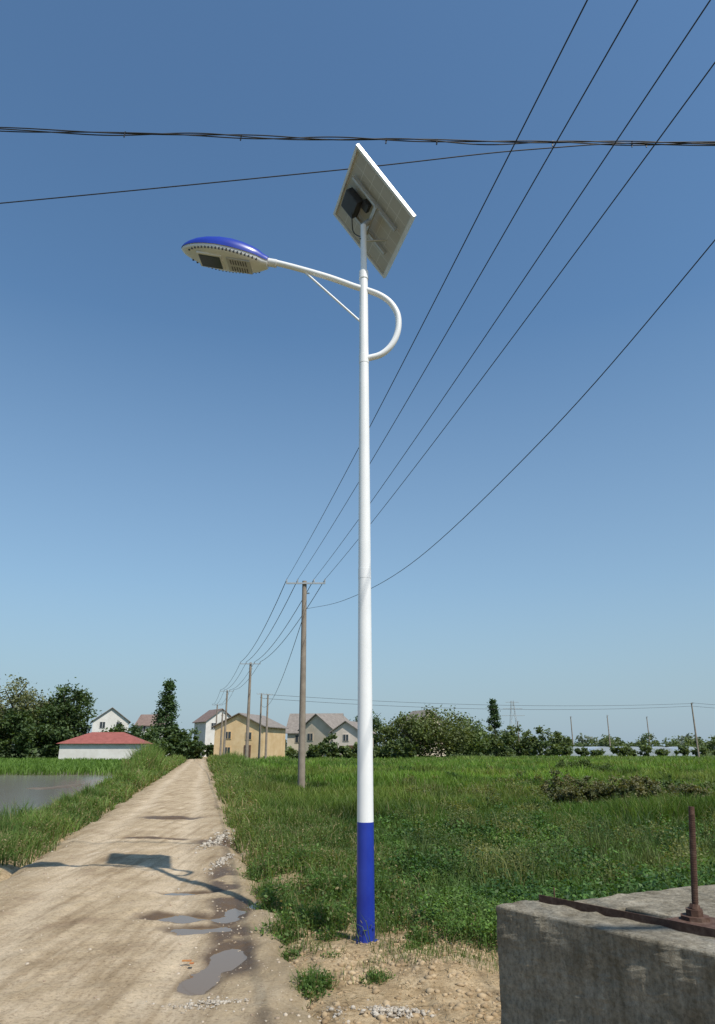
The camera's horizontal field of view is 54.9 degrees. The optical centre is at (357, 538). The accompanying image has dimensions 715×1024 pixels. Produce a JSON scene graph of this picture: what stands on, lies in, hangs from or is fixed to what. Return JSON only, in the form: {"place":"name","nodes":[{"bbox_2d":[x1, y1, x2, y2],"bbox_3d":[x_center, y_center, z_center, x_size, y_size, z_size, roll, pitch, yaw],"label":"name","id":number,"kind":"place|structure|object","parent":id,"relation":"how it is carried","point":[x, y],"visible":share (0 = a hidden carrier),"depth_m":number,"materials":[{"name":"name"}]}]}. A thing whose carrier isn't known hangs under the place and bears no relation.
{"place":"outdoors","nodes":[
{"label":"outdoors","id":0,"kind":"place"},
{"bbox_2d":[0,775,112,820],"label":"pond water","id":1,"kind":"structure","parent":0,"point":[11,786],"depth_m":32.55,"materials":[{"name":"grey liquid"}]},
{"bbox_2d":[0,756,169,774],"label":"meadow grass","id":2,"kind":"structure","parent":0,"point":[14,766],"depth_m":52.22,"materials":[{"name":"plant"}]},
{"bbox_2d":[0,758,321,1023],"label":"dirt road","id":3,"kind":"structure","parent":0,"point":[84,912],"depth_m":6.34,"materials":[{"name":"soil"}]},
{"bbox_2d":[0,798,319,1023],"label":"road pebbles","id":4,"kind":"object","parent":3,"relation":"on","point":[278,1018],"visible":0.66,"depth_m":6.07,"materials":[{"name":"gravel"}]},
{"bbox_2d":[163,893,197,895],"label":"puddle","id":5,"kind":"object","parent":3,"relation":"on","point":[175,894],"visible":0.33,"depth_m":7.86,"materials":[{"name":"grey liquid"}]},
{"bbox_2d":[177,983,193,994],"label":"puddle","id":6,"kind":"object","parent":3,"relation":"on","point":[180,988],"visible":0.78,"depth_m":4.74,"materials":[{"name":"grey liquid"}]},
{"bbox_2d":[155,913,239,923],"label":"puddle","id":7,"kind":"object","parent":3,"relation":"on","point":[184,919],"visible":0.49,"depth_m":6.70,"materials":[{"name":"grey liquid"}]},
{"bbox_2d":[170,927,231,934],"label":"puddle","id":8,"kind":"object","parent":3,"relation":"on","point":[195,931],"visible":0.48,"depth_m":6.30,"materials":[{"name":"grey liquid"}]},
{"bbox_2d":[171,829,234,864],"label":"gravel","id":9,"kind":"structure","parent":3,"relation":"on","point":[218,839],"depth_m":12.35,"materials":[{"name":"gravel"}]},
{"bbox_2d":[181,949,246,994],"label":"puddle","id":10,"kind":"object","parent":3,"relation":"on","point":[201,982],"visible":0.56,"depth_m":5.17,"materials":[{"name":"grey liquid"}]},
{"bbox_2d":[225,894,264,914],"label":"puddle","id":11,"kind":"object","parent":3,"relation":"on","point":[235,911],"visible":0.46,"depth_m":7.08,"materials":[{"name":"grey liquid"}]},
{"bbox_2d":[206,753,496,948],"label":"roadside grass","id":12,"kind":"structure","parent":0,"point":[257,828],"depth_m":11.29,"materials":[{"name":"plant"}]},
{"bbox_2d":[0,749,714,1023],"bbox_3d":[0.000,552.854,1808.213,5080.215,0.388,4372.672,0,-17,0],"label":"ground","id":13,"kind":"structure","parent":0,"point":[389,990],"depth_m":4.86,"materials":[{"name":"soil"}]},
{"bbox_2d":[0,813,30,839],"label":"reed clump","id":14,"kind":"object","parent":13,"relation":"on","point":[4,828],"visible":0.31,"depth_m":11.73,"materials":[{"name":"green plant"}]},
{"bbox_2d":[0,796,38,824],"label":"reed clump","id":15,"kind":"object","parent":13,"relation":"on","point":[2,816],"visible":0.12,"depth_m":13.65,"materials":[{"name":"green plant"}]},
{"bbox_2d":[0,674,50,757],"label":"broadleaf tree","id":16,"kind":"object","parent":13,"relation":"on","point":[25,697],"visible":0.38,"depth_m":103.81,"materials":[{"name":"green plant"}]},
{"bbox_2d":[7,696,79,745],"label":"broadleaf tree","id":17,"kind":"object","parent":13,"relation":"on","point":[34,706],"visible":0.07,"depth_m":104.51,"materials":[{"name":"green plant"}]},
{"bbox_2d":[30,677,101,742],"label":"broadleaf tree","id":18,"kind":"object","parent":13,"relation":"on","point":[68,710],"visible":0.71,"depth_m":101.88,"materials":[{"name":"green plant"}]},
{"bbox_2d":[52,790,87,805],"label":"reed clump","id":19,"kind":"object","parent":13,"relation":"on","point":[70,801],"visible":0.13,"depth_m":17.31,"materials":[{"name":"green plant"}]},
{"bbox_2d":[71,780,105,797],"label":"reed clump","id":20,"kind":"object","parent":13,"relation":"on","point":[87,790],"visible":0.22,"depth_m":20.64,"materials":[{"name":"green plant"}]},
{"bbox_2d":[0,753,185,871],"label":"roadside grass","id":21,"kind":"structure","parent":13,"relation":"on","point":[54,821],"depth_m":14.11,"materials":[{"name":"plant"}]},
{"bbox_2d":[56,732,149,759],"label":"red roof shed","id":22,"kind":"structure","parent":13,"relation":"on","point":[105,745],"depth_m":89.03,"materials":[{"name":"white paint"}]},
{"bbox_2d":[91,778,117,788],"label":"tall grass clump","id":23,"kind":"object","parent":13,"relation":"on","point":[105,781],"visible":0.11,"depth_m":23.47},
{"bbox_2d":[0,707,213,758],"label":"distant bushes","id":24,"kind":"object","parent":13,"relation":"on","point":[177,742],"visible":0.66,"depth_m":99.67,"materials":[{"name":"green plant"}]},
{"bbox_2d":[92,708,128,731],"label":"walls","id":25,"kind":"structure","parent":13,"relation":"on","point":[112,717],"depth_m":141.44,"materials":[{"name":"white paint"}]},
{"bbox_2d":[110,769,135,781],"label":"tall grass clump","id":26,"kind":"object","parent":13,"relation":"on","point":[125,774],"visible":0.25,"depth_m":29.17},
{"bbox_2d":[104,761,146,781],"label":"tall grass clump","id":27,"kind":"object","parent":13,"relation":"on","point":[140,767],"visible":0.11,"depth_m":35.91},
{"bbox_2d":[121,752,156,772],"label":"tall grass clump","id":28,"kind":"object","parent":13,"relation":"on","point":[146,763],"visible":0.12,"depth_m":39.74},
{"bbox_2d":[117,742,166,770],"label":"tall grass clump","id":29,"kind":"object","parent":13,"relation":"on","point":[133,753],"visible":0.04,"depth_m":47.39,"materials":[{"name":"plant"}]},
{"bbox_2d":[124,741,167,762],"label":"tall grass clump","id":30,"kind":"object","parent":13,"relation":"on","point":[148,749],"visible":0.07,"depth_m":53.29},
{"bbox_2d":[128,744,165,770],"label":"tall grass clump","id":31,"kind":"object","parent":13,"relation":"on","point":[159,763],"visible":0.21,"depth_m":43.60,"materials":[{"name":"plant"}]},
{"bbox_2d":[146,678,181,753],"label":"conifer tree","id":32,"kind":"object","parent":13,"relation":"on","point":[168,704],"visible":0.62,"depth_m":118.04,"materials":[{"name":"green plant"}]},
{"bbox_2d":[143,995,250,1013],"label":"gravel","id":33,"kind":"structure","parent":13,"relation":"on","point":[215,1002],"depth_m":4.39,"materials":[{"name":"gravel"}]},
{"bbox_2d":[194,710,229,756],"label":"walls","id":34,"kind":"structure","parent":13,"relation":"on","point":[206,735],"depth_m":140.94,"materials":[{"name":"white paint"}]},
{"bbox_2d":[192,708,230,722],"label":"roof","id":35,"kind":"structure","parent":34,"relation":"on","point":[207,715],"depth_m":143.95,"materials":[{"name":"brown tile"}]},
{"bbox_2d":[177,849,246,889],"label":"gravel","id":36,"kind":"structure","parent":13,"relation":"on","point":[222,861],"depth_m":9.72,"materials":[{"name":"gravel"}]},
{"bbox_2d":[219,711,224,755],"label":"utility pole","id":37,"kind":"object","parent":13,"relation":"on","point":[220,749],"visible":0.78,"depth_m":88.42,"materials":[{"name":"wood"}]},
{"bbox_2d":[220,690,233,753],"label":"utility pole","id":38,"kind":"object","parent":13,"relation":"on","point":[224,740],"visible":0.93,"depth_m":82.85,"materials":[{"name":"concrete"}]},
{"bbox_2d":[217,749,244,758],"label":"tall grass clump","id":39,"kind":"object","parent":13,"relation":"on","point":[224,755],"visible":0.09,"depth_m":62.57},
{"bbox_2d":[226,753,254,763],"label":"tall grass clump","id":40,"kind":"object","parent":13,"relation":"on","point":[234,757],"visible":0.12,"depth_m":52.19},
{"bbox_2d":[230,755,260,766],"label":"tall grass clump","id":41,"kind":"object","parent":13,"relation":"on","point":[236,761],"visible":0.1,"depth_m":44.56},
{"bbox_2d":[233,760,265,772],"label":"tall grass clump","id":42,"kind":"object","parent":13,"relation":"on","point":[253,765],"visible":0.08,"depth_m":39.80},
{"bbox_2d":[213,714,285,758],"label":"walls","id":43,"kind":"structure","parent":13,"relation":"on","point":[236,725],"depth_m":97.07,"materials":[{"name":"paint"}]},
{"bbox_2d":[225,732,250,753],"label":"windows","id":44,"kind":"structure","parent":43,"relation":"attached to","point":[228,734],"depth_m":96.54,"materials":[{"name":"grey glass"}]},
{"bbox_2d":[226,731,251,754],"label":"window frames","id":45,"kind":"structure","parent":43,"relation":"attached to","point":[231,735],"depth_m":96.46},
{"bbox_2d":[244,745,250,757],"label":"door","id":46,"kind":"structure","parent":43,"relation":"attached to","point":[249,753],"depth_m":95.70,"materials":[{"name":"brown wood"}]},
{"bbox_2d":[211,713,288,728],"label":"roof","id":47,"kind":"structure","parent":43,"relation":"on","point":[271,722],"depth_m":99.67,"materials":[{"name":"grey tile"}]},
{"bbox_2d":[240,662,260,758],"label":"utility pole","id":48,"kind":"object","parent":13,"relation":"on","point":[248,717],"visible":0.91,"depth_m":55.75,"materials":[{"name":"wood"}]},
{"bbox_2d":[236,766,267,776],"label":"tall grass clump","id":49,"kind":"object","parent":13,"relation":"on","point":[250,770],"visible":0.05,"depth_m":34.03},
{"bbox_2d":[227,847,284,882],"bbox_3d":[-1.344,4.300,8.967,0.818,0.565,0.841,13,-21,-36],"label":"weed clump","id":50,"kind":"object","parent":13,"relation":"on","point":[254,873],"visible":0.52,"depth_m":8.87,"materials":[{"name":"green plant"}]},
{"bbox_2d":[258,693,265,758],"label":"utility pole","id":51,"kind":"object","parent":13,"relation":"on","point":[259,745],"visible":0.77,"depth_m":84.78,"materials":[{"name":"concrete"}]},
{"bbox_2d":[261,624,300,706],"bbox_3d":[-7.095,12.524,57.078,0.028,1.803,60.306,3,-17,-9],"label":"service cable","id":52,"kind":"object","parent":51,"relation":"attached to","point":[286,666],"visible":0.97,"depth_m":38.86,"materials":[{"name":"rubber"}]},
{"bbox_2d":[263,695,712,709],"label":"distant wires","id":53,"kind":"object","parent":51,"relation":"attached to","point":[512,705],"visible":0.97,"depth_m":97.38,"materials":[{"name":"rubber"}]},
{"bbox_2d":[264,693,268,759],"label":"utility pole","id":54,"kind":"object","parent":13,"relation":"on","point":[266,735],"visible":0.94,"depth_m":83.30,"materials":[{"name":"concrete"}]},
{"bbox_2d":[246,874,288,897],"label":"weed clump","id":55,"kind":"object","parent":13,"relation":"on","point":[261,889],"visible":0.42,"depth_m":7.86,"materials":[{"name":"green plant"}]},
{"bbox_2d":[243,879,300,912],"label":"weed clump","id":56,"kind":"object","parent":13,"relation":"on","point":[271,899],"visible":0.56,"depth_m":7.08,"materials":[{"name":"green plant"}]},
{"bbox_2d":[249,901,307,945],"bbox_3d":[-0.731,3.488,6.169,0.541,0.477,0.630,7,-18,-21],"label":"weed clump","id":57,"kind":"object","parent":13,"relation":"on","point":[283,927],"visible":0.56,"depth_m":6.12,"materials":[{"name":"green plant"}]},
{"bbox_2d":[278,945,301,961],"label":"weed clump","id":58,"kind":"object","parent":13,"relation":"on","point":[291,953],"visible":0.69,"depth_m":5.51,"materials":[{"name":"green plant"}]},
{"bbox_2d":[266,895,319,922],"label":"weed clump","id":59,"kind":"object","parent":13,"relation":"on","point":[294,907],"visible":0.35,"depth_m":6.76,"materials":[{"name":"green plant"}]},
{"bbox_2d":[287,734,298,749],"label":"walls","id":60,"kind":"structure","parent":13,"relation":"on","point":[291,740],"depth_m":119.82,"materials":[{"name":"beige paint"}]},
{"bbox_2d":[285,713,343,733],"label":"roof","id":61,"kind":"structure","parent":60,"relation":"on","point":[293,723],"depth_m":122.67,"materials":[{"name":"grey tile"}]},
{"bbox_2d":[181,143,415,943],"bbox_3d":[-0.700,-0.382,6.864,2.534,8.133,1.121,4,-17,-12],"label":"solar street lamp","id":62,"kind":"object","parent":13,"relation":"on","point":[374,214],"visible":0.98,"depth_m":7.63,"materials":[{"name":"metal"}]},
{"bbox_2d":[266,838,340,873],"bbox_3d":[-0.718,4.292,9.382,1.092,0.478,0.918,8,-19,-24],"label":"weed clump","id":63,"kind":"object","parent":13,"relation":"on","point":[291,863],"visible":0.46,"depth_m":9.25,"materials":[{"name":"green plant"}]},
{"bbox_2d":[286,579,325,787],"bbox_3d":[-2.190,5.936,27.981,1.680,8.761,0.301,0,-17,0],"label":"utility pole","id":64,"kind":"object","parent":13,"relation":"on","point":[301,744],"visible":0.95,"depth_m":27.84,"materials":[{"name":"wood"}]},
{"bbox_2d":[217,581,323,703],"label":"overhead wires","id":65,"kind":"object","parent":64,"relation":"attached to","point":[268,634],"visible":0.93,"depth_m":39.94,"materials":[{"name":"rubber"}]},
{"bbox_2d":[288,0,714,578],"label":"overhead wires","id":66,"kind":"object","parent":64,"relation":"attached to","point":[508,226],"visible":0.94,"depth_m":8.94,"materials":[{"name":"rubber"}]},
{"bbox_2d":[307,240,714,608],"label":"service cable","id":67,"kind":"object","parent":64,"relation":"attached to","point":[567,412],"visible":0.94,"depth_m":9.87,"materials":[{"name":"rubber"}]},
{"bbox_2d":[286,960,336,1001],"bbox_3d":[-0.354,3.095,4.764,0.438,0.335,0.432,-6,-18,19],"label":"weed clump","id":68,"kind":"object","parent":13,"relation":"on","point":[309,980],"visible":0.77,"depth_m":4.74,"materials":[{"name":"green plant"}]},
{"bbox_2d":[275,857,356,901],"bbox_3d":[-0.459,3.866,7.847,1.003,0.427,1.029,-9,-19,28],"label":"weed clump","id":69,"kind":"object","parent":13,"relation":"on","point":[318,885],"visible":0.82,"depth_m":7.70,"materials":[{"name":"green plant"}]},
{"bbox_2d":[297,713,348,756],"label":"beige farmhouse","id":70,"kind":"object","parent":13,"relation":"on","point":[319,727],"visible":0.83,"depth_m":111.55,"materials":[{"name":"paint"}]},
{"bbox_2d":[293,892,356,932],"bbox_3d":[-0.280,3.532,6.577,0.676,0.347,0.656,0,-17,0],"label":"weed clump","id":71,"kind":"object","parent":13,"relation":"on","point":[320,916],"visible":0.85,"depth_m":6.49,"materials":[{"name":"green plant"}]},
{"bbox_2d":[306,924,349,941],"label":"weed clump","id":72,"kind":"object","parent":13,"relation":"on","point":[330,934],"visible":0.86,"depth_m":5.98,"materials":[{"name":"green plant"}]},
{"bbox_2d":[320,950,341,958],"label":"weed clump","id":73,"kind":"object","parent":13,"relation":"on","point":[335,955],"visible":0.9,"depth_m":5.37,"materials":[{"name":"green plant"}]},
{"bbox_2d":[329,721,375,757],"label":"pale farmhouse","id":74,"kind":"object","parent":13,"relation":"on","point":[346,732],"visible":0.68,"depth_m":106.51,"materials":[{"name":"paint"}]},
{"bbox_2d":[11,732,714,751],"bbox_3d":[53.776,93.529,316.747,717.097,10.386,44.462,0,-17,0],"label":"horizon tree line","id":75,"kind":"object","parent":13,"relation":"on","point":[581,739],"visible":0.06,"depth_m":313.92,"materials":[{"name":"green plant"}]},
{"bbox_2d":[330,885,396,914],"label":"weed clump","id":76,"kind":"object","parent":13,"relation":"on","point":[354,899],"visible":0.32,"depth_m":7.08,"materials":[{"name":"green plant"}]},
{"bbox_2d":[349,711,385,746],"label":"broadleaf tree","id":77,"kind":"object","parent":13,"relation":"on","point":[375,719],"visible":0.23,"depth_m":133.92,"materials":[{"name":"green plant"}]},
{"bbox_2d":[338,849,410,879],"bbox_3d":[0.196,4.217,9.002,1.009,0.434,0.988,0,-17,0],"label":"weed clump","id":78,"kind":"object","parent":13,"relation":"on","point":[381,864],"visible":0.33,"depth_m":8.86,"materials":[{"name":"green plant"}]},
{"bbox_2d":[355,965,394,985],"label":"weed clump","id":79,"kind":"object","parent":13,"relation":"on","point":[375,976],"visible":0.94,"depth_m":4.88,"materials":[{"name":"green plant"}]},
{"bbox_2d":[317,999,450,1023],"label":"gravel","id":80,"kind":"structure","parent":13,"relation":"on","point":[375,1010],"depth_m":4.33,"materials":[{"name":"gravel"}]},
{"bbox_2d":[275,890,498,1008],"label":"creeping grass","id":81,"kind":"structure","parent":13,"relation":"on","point":[428,952],"depth_m":5.51,"materials":[{"name":"plant"}]},
{"bbox_2d":[348,863,427,909],"bbox_3d":[0.314,3.768,7.511,0.952,0.424,0.877,0,-17,0],"label":"weed clump","id":82,"kind":"object","parent":13,"relation":"on","point":[379,885],"visible":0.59,"depth_m":7.47,"materials":[{"name":"green plant"}]},
{"bbox_2d":[285,909,500,1023],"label":"soil clods","id":83,"kind":"object","parent":13,"relation":"on","point":[326,1018],"visible":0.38,"depth_m":4.87,"materials":[{"name":"earth"}]},
{"bbox_2d":[286,893,500,1023],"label":"dry straw","id":84,"kind":"object","parent":13,"relation":"on","point":[398,972],"visible":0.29,"depth_m":4.95,"materials":[{"name":"beige plant"}]},
{"bbox_2d":[375,893,422,932],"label":"weed clump","id":85,"kind":"object","parent":13,"relation":"on","point":[404,912],"visible":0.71,"depth_m":6.51,"materials":[{"name":"green plant"}]},
{"bbox_2d":[373,711,442,757],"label":"broadleaf tree","id":86,"kind":"object","parent":13,"relation":"on","point":[390,732],"visible":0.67,"depth_m":105.94,"materials":[{"name":"green plant"}]},
{"bbox_2d":[401,937,425,949],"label":"weed clump","id":87,"kind":"object","parent":13,"relation":"on","point":[414,944],"visible":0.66,"depth_m":5.71,"materials":[{"name":"green plant"}]},
{"bbox_2d":[403,924,437,944],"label":"weed clump","id":88,"kind":"object","parent":13,"relation":"on","point":[426,938],"visible":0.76,"depth_m":5.94,"materials":[{"name":"green plant"}]},
{"bbox_2d":[399,710,445,756],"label":"beige house","id":89,"kind":"structure","parent":13,"relation":"on","point":[418,712],"depth_m":143.08,"materials":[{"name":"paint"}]},
{"bbox_2d":[405,704,482,756],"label":"broadleaf tree","id":90,"kind":"object","parent":13,"relation":"on","point":[456,741],"visible":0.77,"depth_m":108.19,"materials":[{"name":"green plant"}]},
{"bbox_2d":[434,713,491,755],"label":"broadleaf tree","id":91,"kind":"object","parent":13,"relation":"on","point":[475,742],"visible":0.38,"depth_m":119.14,"materials":[{"name":"green plant"}]},
{"bbox_2d":[486,698,505,755],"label":"conifer tree","id":92,"kind":"object","parent":13,"relation":"on","point":[493,711],"visible":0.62,"depth_m":133.31,"materials":[{"name":"green plant"}]},
{"bbox_2d":[285,724,714,759],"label":"distant tree line","id":93,"kind":"object","parent":13,"relation":"on","point":[533,745],"visible":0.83,"depth_m":126.84,"materials":[{"name":"green plant"}]},
{"bbox_2d":[501,701,524,736],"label":"transmission pylon","id":94,"kind":"object","parent":13,"relation":"on","point":[511,708],"visible":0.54,"depth_m":455.67,"materials":[{"name":"metal"}]},
{"bbox_2d":[374,796,714,952],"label":"crop plants","id":95,"kind":"object","parent":13,"relation":"on","point":[579,889],"visible":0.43,"depth_m":8.27,"materials":[{"name":"green plant"}]},
{"bbox_2d":[381,764,714,891],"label":"field weeds","id":96,"kind":"object","parent":13,"relation":"on","point":[704,847],"visible":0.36,"depth_m":10.66,"materials":[{"name":"green plant"}]},
{"bbox_2d":[496,806,714,1023],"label":"concrete sluice","id":97,"kind":"object","parent":13,"relation":"on","point":[646,957],"visible":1,"depth_m":3.35,"materials":[{"name":"concrete"}]},
{"bbox_2d":[538,747,700,755],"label":"greenhouse","id":98,"kind":"object","parent":13,"relation":"on","point":[609,753],"visible":0.24,"depth_m":151.01,"materials":[{"name":"plastic"}]},
{"bbox_2d":[539,768,711,805],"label":"wild shrubs","id":99,"kind":"object","parent":13,"relation":"on","point":[639,787],"visible":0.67,"depth_m":18.59,"materials":[{"name":"green plant"}]},
{"bbox_2d":[555,757,714,792],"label":"wild shrubs","id":100,"kind":"object","parent":13,"relation":"on","point":[560,763],"visible":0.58,"depth_m":41.35,"materials":[{"name":"green plant"}]},
{"bbox_2d":[691,702,699,756],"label":"utility pole","id":101,"kind":"object","parent":13,"relation":"on","point":[698,754],"visible":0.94,"depth_m":105.80,"materials":[{"name":"wood"}]},
{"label":"walls","id":102,"kind":"object","parent":13,"relation":"on","visible":0},
{"bbox_2d":[135,714,165,725],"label":"roof","id":103,"kind":"structure","parent":102,"relation":"on","point":[144,719],"depth_m":153.18,"materials":[{"name":"brown tile"}]},
{"bbox_2d":[0,0,714,746],"label":"sky","id":104,"kind":"structure","parent":0,"point":[176,432],"materials":[{"name":"blue"}]},
{"bbox_2d":[0,127,714,145],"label":"cable bundle","id":105,"kind":"object","parent":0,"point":[249,136],"visible":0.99,"depth_m":9.49,"materials":[{"name":"rubber"}]},
{"bbox_2d":[123,131,646,147],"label":"cable ties","id":106,"kind":"object","parent":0,"point":[386,141],"visible":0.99,"depth_m":9.48,"materials":[{"name":"plastic"}]},
{"bbox_2d":[0,141,714,203],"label":"thin cable","id":107,"kind":"object","parent":106,"relation":"attached to","point":[347,168],"visible":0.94,"depth_m":9.49,"materials":[{"name":"rubber"}]},
{"bbox_2d":[228,754,714,848],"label":"rice field grass","id":108,"kind":"structure","parent":0,"point":[330,783],"depth_m":24.91,"materials":[{"name":"plant"}]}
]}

